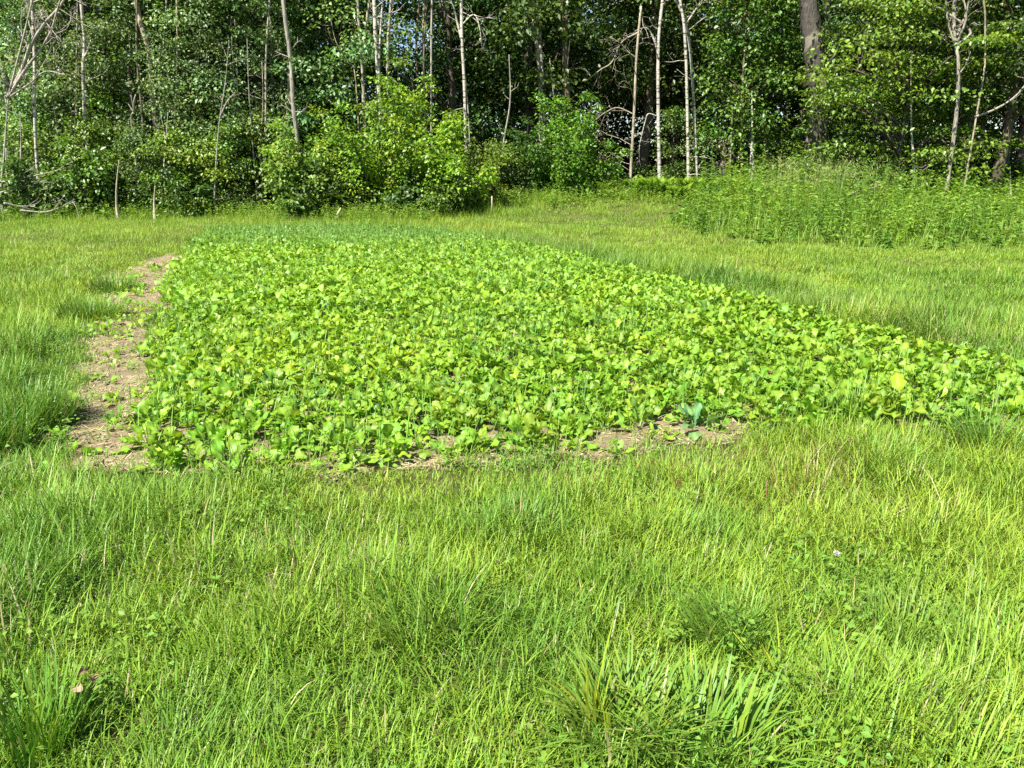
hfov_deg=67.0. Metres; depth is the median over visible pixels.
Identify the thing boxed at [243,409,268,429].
leafy crop plant
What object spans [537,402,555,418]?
leafy crop plant
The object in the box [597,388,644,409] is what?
leafy crop plant
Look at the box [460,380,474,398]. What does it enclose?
leafy crop plant
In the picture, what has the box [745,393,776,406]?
leafy crop plant
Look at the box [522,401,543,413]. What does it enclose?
leafy crop plant
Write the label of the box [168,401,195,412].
leafy crop plant
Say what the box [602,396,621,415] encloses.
leafy crop plant
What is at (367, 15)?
bare tree
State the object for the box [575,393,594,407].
leafy crop plant
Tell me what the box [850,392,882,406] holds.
leafy crop plant
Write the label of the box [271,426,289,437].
leafy crop plant
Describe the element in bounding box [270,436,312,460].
leafy crop plant
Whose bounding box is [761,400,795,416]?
leafy crop plant
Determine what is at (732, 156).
forest tree
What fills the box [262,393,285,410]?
leafy crop plant
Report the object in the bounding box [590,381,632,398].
leafy crop plant
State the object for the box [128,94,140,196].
dead snag
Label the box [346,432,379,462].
leafy crop plant
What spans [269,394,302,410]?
leafy crop plant
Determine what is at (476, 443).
leafy crop plant
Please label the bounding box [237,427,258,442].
leafy crop plant
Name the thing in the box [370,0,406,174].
bare tree
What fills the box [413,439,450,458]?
leafy crop plant
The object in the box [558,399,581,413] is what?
leafy crop plant
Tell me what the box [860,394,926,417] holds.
leafy crop plant
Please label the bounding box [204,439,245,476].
leafy crop plant
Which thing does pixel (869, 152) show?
forest tree
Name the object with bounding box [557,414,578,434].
leafy crop plant
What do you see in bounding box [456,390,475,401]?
leafy crop plant
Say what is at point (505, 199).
edge weeds
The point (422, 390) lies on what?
leafy crop plant
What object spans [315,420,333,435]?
leafy crop plant
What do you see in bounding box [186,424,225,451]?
leafy crop plant
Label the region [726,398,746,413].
leafy crop plant
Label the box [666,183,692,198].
fern
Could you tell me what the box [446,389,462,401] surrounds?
leafy crop plant
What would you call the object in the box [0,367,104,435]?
grass tussock
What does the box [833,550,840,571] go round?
white flower
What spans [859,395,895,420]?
leafy crop plant
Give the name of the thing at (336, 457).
leafy crop plant
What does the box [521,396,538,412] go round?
leafy crop plant
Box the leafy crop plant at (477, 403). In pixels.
[473,395,509,414]
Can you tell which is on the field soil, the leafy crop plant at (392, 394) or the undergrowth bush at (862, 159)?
the leafy crop plant at (392, 394)
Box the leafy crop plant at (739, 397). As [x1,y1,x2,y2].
[730,394,755,408]
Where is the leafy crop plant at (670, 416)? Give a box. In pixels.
[663,403,708,422]
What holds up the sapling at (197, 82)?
on the ground at (452, 471)
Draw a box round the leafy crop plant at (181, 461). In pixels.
[173,445,225,469]
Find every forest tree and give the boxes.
[0,0,97,189]
[0,0,97,193]
[0,0,122,196]
[0,0,149,136]
[0,0,156,122]
[0,0,203,171]
[0,0,254,163]
[0,1,141,148]
[1,0,180,182]
[26,3,216,163]
[41,0,263,141]
[53,0,216,191]
[105,0,265,195]
[112,0,248,204]
[143,0,307,177]
[160,0,303,196]
[169,0,365,187]
[175,0,374,156]
[187,0,348,206]
[210,0,435,167]
[216,0,425,189]
[223,0,461,171]
[233,0,430,137]
[239,0,380,146]
[343,0,573,149]
[371,0,570,171]
[391,0,554,162]
[396,0,596,163]
[409,0,666,171]
[432,0,616,162]
[476,0,636,142]
[508,0,671,129]
[542,0,799,176]
[549,0,663,167]
[586,2,754,175]
[600,0,754,183]
[600,0,797,176]
[663,0,802,173]
[685,1,847,154]
[711,0,936,161]
[739,0,944,161]
[742,11,840,162]
[753,2,990,155]
[755,1,943,159]
[770,0,950,161]
[842,3,982,170]
[846,13,947,163]
[858,0,1023,172]
[876,0,1023,177]
[915,0,1023,192]
[917,0,1017,166]
[921,0,1021,165]
[951,0,1023,107]
[956,3,1023,173]
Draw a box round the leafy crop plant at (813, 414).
[799,412,824,427]
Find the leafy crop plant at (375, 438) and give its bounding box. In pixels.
[367,429,401,443]
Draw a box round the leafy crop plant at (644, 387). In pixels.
[635,382,668,400]
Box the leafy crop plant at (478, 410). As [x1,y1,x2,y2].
[457,404,490,416]
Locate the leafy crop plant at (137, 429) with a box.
[118,421,161,445]
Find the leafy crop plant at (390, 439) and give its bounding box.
[375,431,412,462]
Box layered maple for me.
[780,0,1023,192]
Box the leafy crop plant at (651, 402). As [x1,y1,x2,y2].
[625,397,655,415]
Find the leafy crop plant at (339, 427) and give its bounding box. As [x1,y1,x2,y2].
[334,424,348,436]
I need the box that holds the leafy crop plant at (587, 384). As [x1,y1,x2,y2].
[572,379,599,404]
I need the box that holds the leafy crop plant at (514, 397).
[503,389,529,401]
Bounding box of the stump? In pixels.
[153,187,156,219]
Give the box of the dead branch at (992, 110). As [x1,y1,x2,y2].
[974,62,1023,117]
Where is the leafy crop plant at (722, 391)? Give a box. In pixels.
[713,387,742,407]
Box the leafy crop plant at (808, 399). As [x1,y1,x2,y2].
[789,394,830,428]
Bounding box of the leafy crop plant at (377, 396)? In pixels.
[360,391,383,406]
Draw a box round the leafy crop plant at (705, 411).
[680,405,724,429]
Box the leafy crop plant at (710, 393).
[694,389,713,404]
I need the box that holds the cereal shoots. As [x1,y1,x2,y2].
[123,218,1023,469]
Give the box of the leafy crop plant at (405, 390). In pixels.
[392,386,415,399]
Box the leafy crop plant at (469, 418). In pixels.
[452,415,482,429]
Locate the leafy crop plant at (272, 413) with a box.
[261,410,282,425]
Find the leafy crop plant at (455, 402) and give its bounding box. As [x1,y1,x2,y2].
[435,396,474,413]
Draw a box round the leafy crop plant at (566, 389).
[560,387,583,402]
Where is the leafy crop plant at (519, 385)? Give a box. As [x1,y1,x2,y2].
[504,383,525,396]
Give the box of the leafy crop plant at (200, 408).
[189,401,212,421]
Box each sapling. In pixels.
[0,117,63,201]
[39,113,138,210]
[55,0,79,189]
[65,102,78,185]
[74,55,80,155]
[102,127,168,214]
[121,0,151,161]
[130,123,223,213]
[139,65,167,159]
[152,132,255,215]
[161,0,181,145]
[161,115,169,208]
[169,0,177,179]
[186,19,200,158]
[197,120,273,213]
[210,17,238,168]
[213,43,246,215]
[213,102,318,207]
[225,15,250,186]
[240,44,261,206]
[241,66,270,206]
[261,0,270,209]
[269,53,295,133]
[275,31,285,143]
[276,0,298,133]
[310,4,360,151]
[392,61,423,127]
[411,0,423,164]
[422,0,427,140]
[423,0,445,151]
[427,0,436,145]
[465,75,470,169]
[468,138,536,203]
[501,59,524,189]
[549,58,553,178]
[557,33,573,106]
[645,105,709,183]
[706,88,733,174]
[746,124,804,182]
[754,128,770,181]
[786,94,787,174]
[789,71,886,190]
[910,69,914,185]
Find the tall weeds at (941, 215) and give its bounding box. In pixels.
[661,136,1023,251]
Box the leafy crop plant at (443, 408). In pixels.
[423,403,454,421]
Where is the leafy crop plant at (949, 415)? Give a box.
[926,409,983,429]
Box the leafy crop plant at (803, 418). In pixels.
[786,415,812,429]
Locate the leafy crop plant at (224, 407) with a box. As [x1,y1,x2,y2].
[199,403,245,420]
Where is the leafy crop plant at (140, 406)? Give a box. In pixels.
[125,400,157,429]
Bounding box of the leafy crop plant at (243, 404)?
[230,401,255,418]
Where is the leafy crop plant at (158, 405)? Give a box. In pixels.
[148,400,173,418]
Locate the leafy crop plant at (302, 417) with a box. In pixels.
[269,409,314,432]
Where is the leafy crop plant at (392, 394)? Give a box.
[368,389,397,412]
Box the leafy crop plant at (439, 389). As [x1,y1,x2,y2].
[417,385,462,403]
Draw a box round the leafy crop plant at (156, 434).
[144,428,181,447]
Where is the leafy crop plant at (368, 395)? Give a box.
[357,391,375,410]
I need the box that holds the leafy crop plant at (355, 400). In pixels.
[341,399,364,416]
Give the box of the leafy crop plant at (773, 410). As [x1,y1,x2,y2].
[761,407,783,424]
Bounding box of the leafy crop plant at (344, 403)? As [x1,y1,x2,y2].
[330,400,354,418]
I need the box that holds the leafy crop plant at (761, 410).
[748,406,779,421]
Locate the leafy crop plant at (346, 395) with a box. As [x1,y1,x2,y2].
[327,392,351,402]
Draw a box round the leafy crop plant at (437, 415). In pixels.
[421,411,459,425]
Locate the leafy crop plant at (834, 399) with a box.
[787,388,848,418]
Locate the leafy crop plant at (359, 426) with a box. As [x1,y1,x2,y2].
[333,418,377,448]
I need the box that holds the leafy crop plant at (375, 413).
[365,412,381,423]
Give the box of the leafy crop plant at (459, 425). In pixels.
[453,419,474,433]
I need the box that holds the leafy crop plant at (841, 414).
[815,413,842,426]
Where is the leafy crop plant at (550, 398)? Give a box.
[532,394,568,420]
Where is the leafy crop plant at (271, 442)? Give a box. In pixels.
[255,436,275,447]
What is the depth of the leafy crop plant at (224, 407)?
4.82 m
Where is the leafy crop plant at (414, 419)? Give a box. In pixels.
[399,408,428,422]
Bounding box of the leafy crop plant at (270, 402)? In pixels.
[239,397,273,414]
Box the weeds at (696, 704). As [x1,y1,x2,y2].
[0,282,1023,767]
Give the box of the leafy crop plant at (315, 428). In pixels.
[313,425,336,434]
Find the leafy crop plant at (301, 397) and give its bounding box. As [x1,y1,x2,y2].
[281,390,313,406]
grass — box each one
[548,649,655,741]
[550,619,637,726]
[733,614,779,688]
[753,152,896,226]
[864,669,926,731]
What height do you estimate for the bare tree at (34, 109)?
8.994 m
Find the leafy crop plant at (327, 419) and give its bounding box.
[313,416,332,430]
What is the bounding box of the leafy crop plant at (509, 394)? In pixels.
[504,388,535,406]
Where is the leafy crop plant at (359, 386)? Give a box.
[342,382,368,396]
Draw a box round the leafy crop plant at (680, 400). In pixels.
[671,398,691,408]
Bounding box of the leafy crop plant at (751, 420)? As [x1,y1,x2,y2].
[741,409,766,426]
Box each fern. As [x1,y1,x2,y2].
[592,181,612,189]
[608,182,624,191]
[619,174,649,190]
[639,176,674,194]
[652,176,674,189]
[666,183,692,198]
[674,176,706,191]
[686,177,713,189]
[710,176,743,191]
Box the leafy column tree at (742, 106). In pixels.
[683,0,804,178]
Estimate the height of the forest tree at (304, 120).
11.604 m
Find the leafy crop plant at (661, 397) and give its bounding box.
[656,393,682,412]
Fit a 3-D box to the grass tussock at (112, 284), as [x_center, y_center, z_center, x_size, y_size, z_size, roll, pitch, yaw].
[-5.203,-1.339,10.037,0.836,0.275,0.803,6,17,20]
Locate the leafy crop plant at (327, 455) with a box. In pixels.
[311,449,353,469]
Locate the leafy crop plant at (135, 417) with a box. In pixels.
[123,413,147,424]
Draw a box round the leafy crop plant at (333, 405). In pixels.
[315,399,350,416]
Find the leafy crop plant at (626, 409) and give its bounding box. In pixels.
[621,402,648,418]
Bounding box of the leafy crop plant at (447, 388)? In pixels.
[422,385,451,400]
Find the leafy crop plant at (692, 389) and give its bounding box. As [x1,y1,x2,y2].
[684,388,696,401]
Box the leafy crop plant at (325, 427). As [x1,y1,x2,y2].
[299,422,352,453]
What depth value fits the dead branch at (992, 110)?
21.13 m
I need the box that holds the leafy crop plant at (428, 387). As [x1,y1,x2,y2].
[413,383,447,401]
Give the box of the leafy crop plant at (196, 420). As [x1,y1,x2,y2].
[180,416,213,436]
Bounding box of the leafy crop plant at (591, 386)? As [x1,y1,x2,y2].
[574,381,603,396]
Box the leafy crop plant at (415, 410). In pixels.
[391,399,421,434]
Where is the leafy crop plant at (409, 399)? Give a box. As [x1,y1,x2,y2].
[408,398,427,412]
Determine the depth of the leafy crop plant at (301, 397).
5.21 m
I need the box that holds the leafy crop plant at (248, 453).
[243,450,267,469]
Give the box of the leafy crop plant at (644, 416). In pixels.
[620,409,654,428]
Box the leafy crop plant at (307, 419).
[296,415,317,426]
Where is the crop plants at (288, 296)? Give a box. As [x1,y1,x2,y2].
[36,222,1023,476]
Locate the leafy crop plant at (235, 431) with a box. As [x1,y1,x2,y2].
[230,423,245,434]
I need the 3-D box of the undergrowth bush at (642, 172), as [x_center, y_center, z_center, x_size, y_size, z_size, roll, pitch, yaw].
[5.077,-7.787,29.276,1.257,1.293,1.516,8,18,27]
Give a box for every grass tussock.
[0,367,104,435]
[0,393,50,458]
[0,639,120,767]
[44,291,136,324]
[81,271,141,293]
[120,480,253,556]
[294,536,426,607]
[335,547,506,687]
[451,481,586,557]
[512,629,738,767]
[589,637,840,767]
[652,567,808,665]
[692,257,742,282]
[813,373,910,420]
[823,416,953,482]
[830,566,989,663]
[926,396,1023,460]
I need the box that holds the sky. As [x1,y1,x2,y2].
[116,0,1018,162]
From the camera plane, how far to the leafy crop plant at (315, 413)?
4.90 m
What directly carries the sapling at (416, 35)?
on the forest floor
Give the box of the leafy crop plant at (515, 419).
[499,414,530,442]
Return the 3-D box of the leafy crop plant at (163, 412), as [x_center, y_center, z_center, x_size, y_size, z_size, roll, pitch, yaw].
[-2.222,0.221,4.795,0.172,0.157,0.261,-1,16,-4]
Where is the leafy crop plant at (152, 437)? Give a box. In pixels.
[147,433,181,452]
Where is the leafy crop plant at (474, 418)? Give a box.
[448,408,479,429]
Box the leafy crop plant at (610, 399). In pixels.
[598,397,623,409]
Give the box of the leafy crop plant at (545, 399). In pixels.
[541,395,571,411]
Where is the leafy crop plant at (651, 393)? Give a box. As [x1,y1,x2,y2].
[640,388,662,409]
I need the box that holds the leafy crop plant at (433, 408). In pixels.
[421,405,450,420]
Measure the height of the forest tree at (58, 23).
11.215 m
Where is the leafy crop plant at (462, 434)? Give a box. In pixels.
[432,430,475,452]
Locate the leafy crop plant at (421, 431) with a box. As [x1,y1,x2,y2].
[403,424,433,443]
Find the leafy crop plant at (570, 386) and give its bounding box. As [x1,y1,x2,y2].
[559,384,585,404]
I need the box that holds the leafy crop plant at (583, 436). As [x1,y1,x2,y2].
[561,421,597,448]
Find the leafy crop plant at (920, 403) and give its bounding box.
[899,398,960,424]
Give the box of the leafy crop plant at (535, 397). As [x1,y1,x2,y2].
[521,395,557,409]
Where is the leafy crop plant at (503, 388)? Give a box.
[492,384,506,403]
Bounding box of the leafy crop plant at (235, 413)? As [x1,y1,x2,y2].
[232,406,270,432]
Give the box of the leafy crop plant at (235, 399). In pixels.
[223,395,245,418]
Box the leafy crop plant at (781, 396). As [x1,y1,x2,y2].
[759,390,799,413]
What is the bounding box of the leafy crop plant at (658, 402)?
[645,397,680,415]
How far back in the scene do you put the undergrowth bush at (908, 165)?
25.93 m
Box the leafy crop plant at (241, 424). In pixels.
[224,416,260,447]
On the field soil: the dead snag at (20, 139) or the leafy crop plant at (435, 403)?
the leafy crop plant at (435, 403)
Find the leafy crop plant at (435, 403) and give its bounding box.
[424,400,454,418]
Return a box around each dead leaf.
[70,666,88,677]
[70,682,82,691]
[88,674,99,686]
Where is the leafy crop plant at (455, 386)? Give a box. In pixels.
[415,379,461,402]
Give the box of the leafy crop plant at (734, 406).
[731,403,758,418]
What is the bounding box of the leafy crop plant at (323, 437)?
[317,435,345,450]
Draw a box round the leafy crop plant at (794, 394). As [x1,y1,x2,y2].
[786,390,803,413]
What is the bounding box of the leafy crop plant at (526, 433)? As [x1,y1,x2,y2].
[516,429,555,452]
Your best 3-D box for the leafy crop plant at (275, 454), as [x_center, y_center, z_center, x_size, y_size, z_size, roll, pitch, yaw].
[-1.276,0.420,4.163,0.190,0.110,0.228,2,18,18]
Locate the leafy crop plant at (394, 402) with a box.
[389,397,423,422]
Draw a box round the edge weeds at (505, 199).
[0,176,1023,223]
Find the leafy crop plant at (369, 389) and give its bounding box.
[362,387,392,400]
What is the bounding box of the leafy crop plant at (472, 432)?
[450,428,493,452]
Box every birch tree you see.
[627,0,667,179]
[666,0,714,175]
[674,0,732,177]
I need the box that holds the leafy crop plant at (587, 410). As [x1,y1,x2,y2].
[578,397,614,421]
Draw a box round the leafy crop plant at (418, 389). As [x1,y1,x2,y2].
[408,387,434,400]
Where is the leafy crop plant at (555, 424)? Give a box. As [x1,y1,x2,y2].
[545,418,576,445]
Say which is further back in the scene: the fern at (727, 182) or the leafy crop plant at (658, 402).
the fern at (727, 182)
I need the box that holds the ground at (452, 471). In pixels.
[0,163,1023,767]
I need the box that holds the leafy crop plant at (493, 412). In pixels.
[479,409,509,428]
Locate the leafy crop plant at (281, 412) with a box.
[262,406,308,429]
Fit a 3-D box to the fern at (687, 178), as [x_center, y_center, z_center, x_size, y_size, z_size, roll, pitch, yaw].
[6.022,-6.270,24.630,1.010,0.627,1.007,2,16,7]
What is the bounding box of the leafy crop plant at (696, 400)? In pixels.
[693,394,707,406]
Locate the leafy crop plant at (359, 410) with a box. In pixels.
[338,405,369,421]
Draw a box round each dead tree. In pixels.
[0,0,99,211]
[923,0,982,202]
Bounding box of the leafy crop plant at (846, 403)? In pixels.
[838,400,860,419]
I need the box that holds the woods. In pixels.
[0,0,1019,180]
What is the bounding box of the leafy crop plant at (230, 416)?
[211,408,250,423]
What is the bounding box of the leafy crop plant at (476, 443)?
[459,438,491,449]
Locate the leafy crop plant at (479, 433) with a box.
[460,426,486,442]
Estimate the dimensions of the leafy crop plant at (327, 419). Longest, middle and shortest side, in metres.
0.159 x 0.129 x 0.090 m
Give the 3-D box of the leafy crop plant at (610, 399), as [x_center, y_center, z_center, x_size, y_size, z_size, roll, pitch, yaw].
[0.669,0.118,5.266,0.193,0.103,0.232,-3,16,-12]
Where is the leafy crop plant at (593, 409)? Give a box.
[578,407,601,421]
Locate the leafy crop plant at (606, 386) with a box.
[585,380,623,397]
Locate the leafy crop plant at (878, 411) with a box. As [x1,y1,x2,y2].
[852,403,896,425]
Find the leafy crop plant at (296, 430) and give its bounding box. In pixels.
[273,425,316,450]
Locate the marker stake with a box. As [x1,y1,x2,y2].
[491,196,492,214]
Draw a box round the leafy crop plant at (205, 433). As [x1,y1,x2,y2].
[199,418,225,436]
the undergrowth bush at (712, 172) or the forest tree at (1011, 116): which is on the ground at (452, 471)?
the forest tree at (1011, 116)
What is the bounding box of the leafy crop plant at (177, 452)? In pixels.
[162,444,196,479]
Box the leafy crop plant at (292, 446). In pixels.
[256,437,306,459]
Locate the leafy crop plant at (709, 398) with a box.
[695,395,719,412]
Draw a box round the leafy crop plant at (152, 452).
[133,446,178,469]
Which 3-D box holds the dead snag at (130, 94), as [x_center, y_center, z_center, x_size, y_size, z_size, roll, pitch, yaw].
[-12.169,-8.336,24.664,0.718,5.822,0.535,0,16,0]
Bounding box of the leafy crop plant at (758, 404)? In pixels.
[743,398,771,408]
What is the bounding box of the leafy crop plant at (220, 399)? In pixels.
[211,390,231,412]
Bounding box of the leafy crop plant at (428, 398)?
[418,392,432,402]
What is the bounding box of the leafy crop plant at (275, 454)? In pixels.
[260,449,295,473]
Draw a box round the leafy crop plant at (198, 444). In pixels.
[158,440,204,470]
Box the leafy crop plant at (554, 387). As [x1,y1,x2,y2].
[525,384,564,397]
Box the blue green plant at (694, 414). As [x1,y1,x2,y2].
[665,402,721,439]
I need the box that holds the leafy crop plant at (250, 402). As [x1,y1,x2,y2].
[234,400,268,420]
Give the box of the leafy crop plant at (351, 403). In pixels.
[338,400,374,422]
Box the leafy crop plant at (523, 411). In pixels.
[512,404,525,423]
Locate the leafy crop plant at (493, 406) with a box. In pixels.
[490,404,522,416]
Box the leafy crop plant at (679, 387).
[662,381,696,404]
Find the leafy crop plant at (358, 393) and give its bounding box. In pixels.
[347,390,378,414]
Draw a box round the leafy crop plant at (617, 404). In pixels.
[598,401,631,416]
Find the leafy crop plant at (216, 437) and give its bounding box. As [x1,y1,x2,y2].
[206,435,250,456]
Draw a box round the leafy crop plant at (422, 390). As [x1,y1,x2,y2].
[400,385,427,403]
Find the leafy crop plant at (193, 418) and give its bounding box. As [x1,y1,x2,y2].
[176,411,213,427]
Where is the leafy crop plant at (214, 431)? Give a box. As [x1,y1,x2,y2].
[184,421,246,443]
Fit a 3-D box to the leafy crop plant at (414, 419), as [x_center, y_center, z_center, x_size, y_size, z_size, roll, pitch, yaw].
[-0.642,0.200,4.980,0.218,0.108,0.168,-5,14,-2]
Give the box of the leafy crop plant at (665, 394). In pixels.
[655,387,670,401]
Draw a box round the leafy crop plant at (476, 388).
[463,384,502,402]
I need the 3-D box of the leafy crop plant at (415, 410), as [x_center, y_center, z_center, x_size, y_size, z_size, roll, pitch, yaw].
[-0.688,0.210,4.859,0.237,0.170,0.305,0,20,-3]
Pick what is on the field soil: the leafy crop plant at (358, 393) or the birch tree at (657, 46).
the leafy crop plant at (358, 393)
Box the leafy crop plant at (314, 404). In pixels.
[308,398,325,417]
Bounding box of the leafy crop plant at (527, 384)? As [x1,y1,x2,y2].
[501,375,531,394]
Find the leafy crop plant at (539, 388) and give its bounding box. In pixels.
[521,382,557,398]
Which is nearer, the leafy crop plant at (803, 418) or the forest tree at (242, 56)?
the leafy crop plant at (803, 418)
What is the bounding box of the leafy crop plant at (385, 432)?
[366,421,412,443]
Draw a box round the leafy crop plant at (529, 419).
[511,412,559,444]
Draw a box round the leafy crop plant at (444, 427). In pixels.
[428,419,459,439]
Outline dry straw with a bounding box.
[30,252,750,477]
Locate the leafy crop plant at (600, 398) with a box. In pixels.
[590,393,617,413]
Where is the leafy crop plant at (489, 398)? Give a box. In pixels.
[473,391,503,410]
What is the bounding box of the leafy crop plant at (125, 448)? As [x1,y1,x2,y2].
[114,429,166,454]
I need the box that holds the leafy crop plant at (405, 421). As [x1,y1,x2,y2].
[373,416,410,431]
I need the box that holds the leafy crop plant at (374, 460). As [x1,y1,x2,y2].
[366,439,410,462]
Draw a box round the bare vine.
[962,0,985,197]
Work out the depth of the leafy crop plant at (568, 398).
5.25 m
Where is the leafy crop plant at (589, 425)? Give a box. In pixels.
[572,421,592,436]
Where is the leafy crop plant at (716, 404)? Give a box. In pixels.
[705,399,741,424]
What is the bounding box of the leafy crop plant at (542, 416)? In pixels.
[532,412,547,421]
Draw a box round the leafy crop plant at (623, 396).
[606,391,635,402]
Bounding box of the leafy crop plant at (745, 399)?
[742,393,750,406]
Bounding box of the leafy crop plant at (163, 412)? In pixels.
[142,406,168,431]
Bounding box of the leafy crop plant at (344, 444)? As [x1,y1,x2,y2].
[329,441,358,462]
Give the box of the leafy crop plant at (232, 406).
[208,403,253,421]
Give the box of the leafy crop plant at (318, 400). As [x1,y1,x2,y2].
[300,397,328,410]
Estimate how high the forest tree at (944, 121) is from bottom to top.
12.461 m
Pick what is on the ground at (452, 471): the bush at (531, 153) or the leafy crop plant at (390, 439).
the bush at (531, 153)
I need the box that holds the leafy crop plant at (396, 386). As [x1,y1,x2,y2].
[376,381,406,404]
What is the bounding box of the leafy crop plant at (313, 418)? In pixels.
[306,411,327,423]
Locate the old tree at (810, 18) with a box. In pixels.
[799,0,837,190]
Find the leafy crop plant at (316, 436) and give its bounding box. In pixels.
[298,434,329,454]
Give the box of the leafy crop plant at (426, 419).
[409,416,438,432]
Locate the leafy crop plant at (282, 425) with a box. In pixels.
[266,419,294,438]
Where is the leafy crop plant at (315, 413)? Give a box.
[310,411,334,423]
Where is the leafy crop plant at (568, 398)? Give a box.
[558,393,588,408]
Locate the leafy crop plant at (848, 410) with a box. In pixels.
[835,405,882,432]
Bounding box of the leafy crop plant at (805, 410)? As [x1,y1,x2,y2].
[780,396,828,423]
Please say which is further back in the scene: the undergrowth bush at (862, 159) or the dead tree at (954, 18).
the undergrowth bush at (862, 159)
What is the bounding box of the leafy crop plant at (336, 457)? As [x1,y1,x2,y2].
[334,451,353,468]
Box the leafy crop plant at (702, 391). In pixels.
[699,388,720,411]
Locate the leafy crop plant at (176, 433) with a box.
[152,426,187,445]
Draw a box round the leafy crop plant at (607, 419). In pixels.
[585,411,618,430]
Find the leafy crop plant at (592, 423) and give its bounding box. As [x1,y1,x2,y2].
[590,413,613,426]
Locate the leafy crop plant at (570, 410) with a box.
[547,408,577,423]
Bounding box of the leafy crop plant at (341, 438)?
[325,429,366,450]
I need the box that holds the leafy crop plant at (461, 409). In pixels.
[435,403,478,434]
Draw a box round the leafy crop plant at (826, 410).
[804,403,841,423]
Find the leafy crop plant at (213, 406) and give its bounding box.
[192,397,219,414]
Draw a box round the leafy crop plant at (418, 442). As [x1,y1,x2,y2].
[403,436,428,449]
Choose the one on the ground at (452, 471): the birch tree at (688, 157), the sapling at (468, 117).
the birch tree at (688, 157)
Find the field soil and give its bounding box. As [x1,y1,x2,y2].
[35,227,1022,479]
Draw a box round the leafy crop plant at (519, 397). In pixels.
[506,392,541,413]
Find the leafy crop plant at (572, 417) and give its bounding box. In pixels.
[563,411,590,427]
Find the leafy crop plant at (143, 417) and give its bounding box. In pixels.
[137,400,180,424]
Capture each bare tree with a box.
[0,14,107,179]
[3,1,26,167]
[31,0,57,192]
[62,0,107,187]
[133,0,160,148]
[274,0,307,166]
[339,0,372,126]
[351,0,374,152]
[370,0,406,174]
[372,0,403,153]
[438,0,495,182]
[530,0,544,156]
[536,2,545,152]
[554,0,585,121]
[579,6,657,179]
[749,90,753,179]
[824,0,843,76]
[968,0,1017,190]
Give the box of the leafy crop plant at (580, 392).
[578,391,604,400]
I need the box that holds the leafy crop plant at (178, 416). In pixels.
[164,412,189,425]
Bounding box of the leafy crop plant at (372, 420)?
[366,408,407,424]
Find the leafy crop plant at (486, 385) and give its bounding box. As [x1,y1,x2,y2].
[483,382,501,406]
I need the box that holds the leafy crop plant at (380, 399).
[376,395,398,413]
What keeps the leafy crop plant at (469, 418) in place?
on the field soil
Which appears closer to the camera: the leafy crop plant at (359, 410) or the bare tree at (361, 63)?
the leafy crop plant at (359, 410)
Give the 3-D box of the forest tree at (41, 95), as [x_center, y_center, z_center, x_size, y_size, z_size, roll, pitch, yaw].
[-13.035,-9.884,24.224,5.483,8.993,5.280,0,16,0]
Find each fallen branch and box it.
[0,154,89,182]
[0,174,54,192]
[3,196,40,209]
[20,196,77,212]
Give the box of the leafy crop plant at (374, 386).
[363,383,381,392]
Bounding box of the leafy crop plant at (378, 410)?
[369,407,393,415]
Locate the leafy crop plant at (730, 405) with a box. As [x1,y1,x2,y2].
[711,396,744,417]
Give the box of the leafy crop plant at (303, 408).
[285,405,306,417]
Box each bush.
[0,154,69,217]
[22,115,128,197]
[30,133,124,219]
[81,169,135,205]
[90,120,182,191]
[90,159,165,216]
[154,159,229,218]
[191,167,232,194]
[225,181,266,213]
[250,186,281,207]
[255,116,341,216]
[261,156,347,220]
[288,52,474,213]
[312,154,391,214]
[338,161,399,208]
[378,167,433,218]
[396,108,511,214]
[422,168,483,218]
[462,136,510,200]
[487,152,526,189]
[498,114,554,195]
[510,143,550,188]
[528,89,634,193]
[587,160,607,184]
[601,160,628,184]
[632,161,654,180]
[690,165,709,180]
[704,162,736,182]
[735,141,780,185]
[758,146,793,178]
[843,145,882,178]
[890,159,930,187]
[922,159,968,191]
[950,164,990,191]
[971,146,1023,187]
[1009,165,1023,187]
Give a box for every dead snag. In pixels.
[3,108,23,183]
[5,150,13,215]
[114,24,141,160]
[115,161,118,217]
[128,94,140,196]
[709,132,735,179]
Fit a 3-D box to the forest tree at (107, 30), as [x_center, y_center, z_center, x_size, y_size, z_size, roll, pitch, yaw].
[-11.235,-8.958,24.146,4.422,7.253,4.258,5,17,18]
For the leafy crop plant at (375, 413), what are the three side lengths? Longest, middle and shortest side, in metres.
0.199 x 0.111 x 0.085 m
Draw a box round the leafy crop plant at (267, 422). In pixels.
[253,409,277,431]
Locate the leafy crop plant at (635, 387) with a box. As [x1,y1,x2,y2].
[621,383,646,395]
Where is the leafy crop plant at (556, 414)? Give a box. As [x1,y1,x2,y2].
[544,409,580,429]
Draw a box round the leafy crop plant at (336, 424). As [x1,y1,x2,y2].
[335,421,357,428]
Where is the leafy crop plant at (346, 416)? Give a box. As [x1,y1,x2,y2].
[332,408,364,422]
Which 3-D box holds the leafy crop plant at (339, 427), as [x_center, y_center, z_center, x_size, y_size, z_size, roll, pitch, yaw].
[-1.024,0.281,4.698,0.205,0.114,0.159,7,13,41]
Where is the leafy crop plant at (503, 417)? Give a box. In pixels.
[486,410,513,439]
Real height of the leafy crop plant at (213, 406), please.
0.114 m
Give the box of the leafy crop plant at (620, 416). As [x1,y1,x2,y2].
[615,397,662,429]
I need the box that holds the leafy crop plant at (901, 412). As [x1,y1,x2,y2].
[875,402,911,422]

